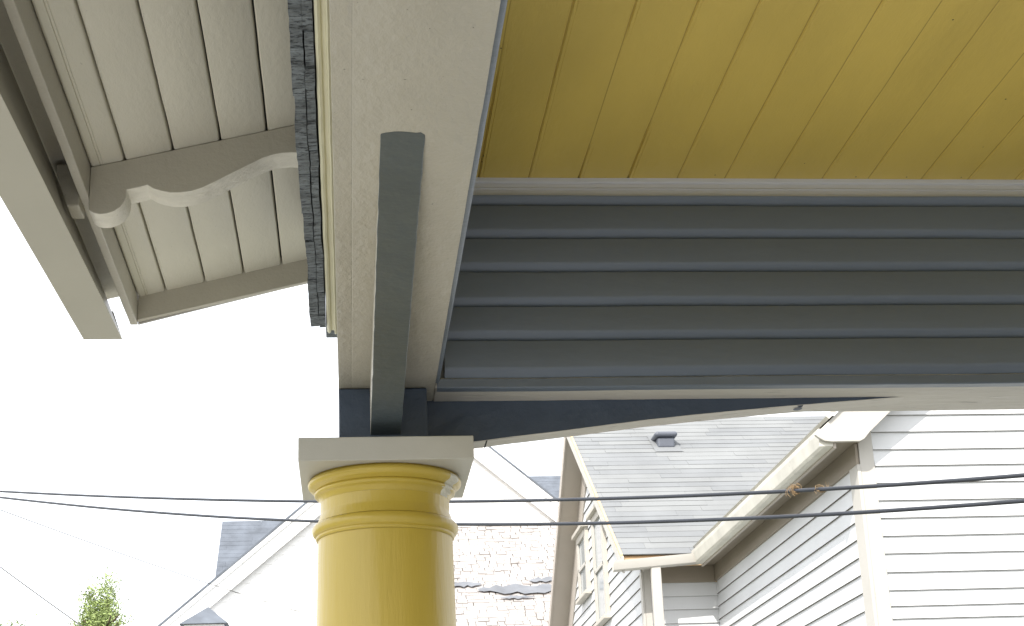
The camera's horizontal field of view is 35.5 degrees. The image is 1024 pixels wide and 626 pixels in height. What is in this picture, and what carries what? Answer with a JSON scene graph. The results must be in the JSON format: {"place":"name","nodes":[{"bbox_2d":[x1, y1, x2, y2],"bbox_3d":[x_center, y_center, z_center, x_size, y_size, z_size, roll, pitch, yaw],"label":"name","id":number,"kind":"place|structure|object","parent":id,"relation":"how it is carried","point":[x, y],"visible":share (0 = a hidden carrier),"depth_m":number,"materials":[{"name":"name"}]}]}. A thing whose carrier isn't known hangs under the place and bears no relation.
{"place":"outdoors","nodes":[
{"label":"outdoors","id":0,"kind":"place"},
{"bbox_2d":[0,566,81,625],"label":"thin wire","id":1,"kind":"object","parent":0,"point":[40,596],"visible":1,"depth_m":9.00,"materials":[{"name":"grey metal"}]},
{"bbox_2d":[0,509,316,616],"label":"thin wire","id":2,"kind":"object","parent":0,"point":[149,563],"visible":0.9,"depth_m":13.31,"materials":[{"name":"grey metal"}]},
{"bbox_2d":[298,436,473,625],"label":"porch column","id":3,"kind":"structure","parent":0,"point":[383,537],"depth_m":3.29,"materials":[{"name":"yellow paint"}]},
{"bbox_2d":[0,197,837,625],"label":"sky","id":4,"kind":"structure","parent":0,"point":[217,401],"materials":[{"name":"white"}]},
{"bbox_2d":[529,476,559,497],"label":"house","id":5,"kind":"structure","parent":0,"point":[550,484],"depth_m":42.51,"materials":[{"name":"concrete"}]},
{"bbox_2d":[548,409,1023,625],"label":"neighbour house","id":6,"kind":"structure","parent":0,"point":[953,567],"depth_m":13.03,"materials":[{"name":"white paint"}]},
{"bbox_2d":[0,473,1023,502],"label":"overhead cable","id":7,"kind":"object","parent":6,"relation":"attached to","point":[944,481],"visible":0.92,"depth_m":7.64,"materials":[{"name":"black rubber"}]},
{"bbox_2d":[787,483,801,497],"bbox_3d":[1.239,0.777,7.021,0.078,0.069,0.021,0,-19,-6],"label":"twine tangle","id":8,"kind":"object","parent":7,"relation":"attached to","point":[792,486],"visible":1,"depth_m":7.02,"materials":[{"name":"beige fabric"}]},
{"bbox_2d":[814,482,826,492],"bbox_3d":[1.340,0.757,6.922,0.065,0.054,0.020,0,-19,-6],"label":"twine tangle","id":9,"kind":"object","parent":7,"relation":"attached to","point":[819,486],"visible":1,"depth_m":6.92,"materials":[{"name":"beige fabric"}]},
{"bbox_2d":[0,496,1023,525],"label":"overhead cable","id":10,"kind":"object","parent":6,"relation":"attached to","point":[946,506],"visible":0.86,"depth_m":7.61,"materials":[{"name":"black rubber"}]},
{"bbox_2d":[571,525,591,604],"bbox_3d":[0.859,3.105,19.792,0.095,0.865,0.880,0,-19,-6],"label":"window","id":11,"kind":"structure","parent":6,"relation":"in","point":[580,534],"depth_m":19.73,"materials":[{"name":"beige paint"}]},
{"bbox_2d":[586,504,610,625],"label":"window","id":12,"kind":"structure","parent":6,"relation":"in","point":[598,534],"depth_m":18.47,"materials":[{"name":"beige paint"}]},
{"label":"ground","id":13,"kind":"structure","parent":0,"visible":0},
{"bbox_2d":[0,612,36,625],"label":"broadleaf tree","id":14,"kind":"object","parent":13,"relation":"on","point":[16,620],"visible":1,"depth_m":43.55,"materials":[{"name":"green plant"}]},
{"bbox_2d":[63,567,140,625],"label":"broadleaf tree","id":15,"kind":"object","parent":13,"relation":"on","point":[106,614],"visible":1,"depth_m":39.01,"materials":[{"name":"green plant"}]},
{"bbox_2d":[215,521,281,576],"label":"house","id":16,"kind":"structure","parent":13,"relation":"on","point":[238,539],"depth_m":30.48,"materials":[{"name":"concrete"}]},
{"bbox_2d":[158,447,557,625],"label":"gable house","id":17,"kind":"structure","parent":13,"relation":"on","point":[502,575],"depth_m":25.76,"materials":[{"name":"white paint"}]},
{"bbox_2d":[0,0,1023,448],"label":"porch","id":18,"kind":"object","parent":13,"relation":"on","point":[492,222],"visible":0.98,"depth_m":3.40,"materials":[{"name":"paint"}]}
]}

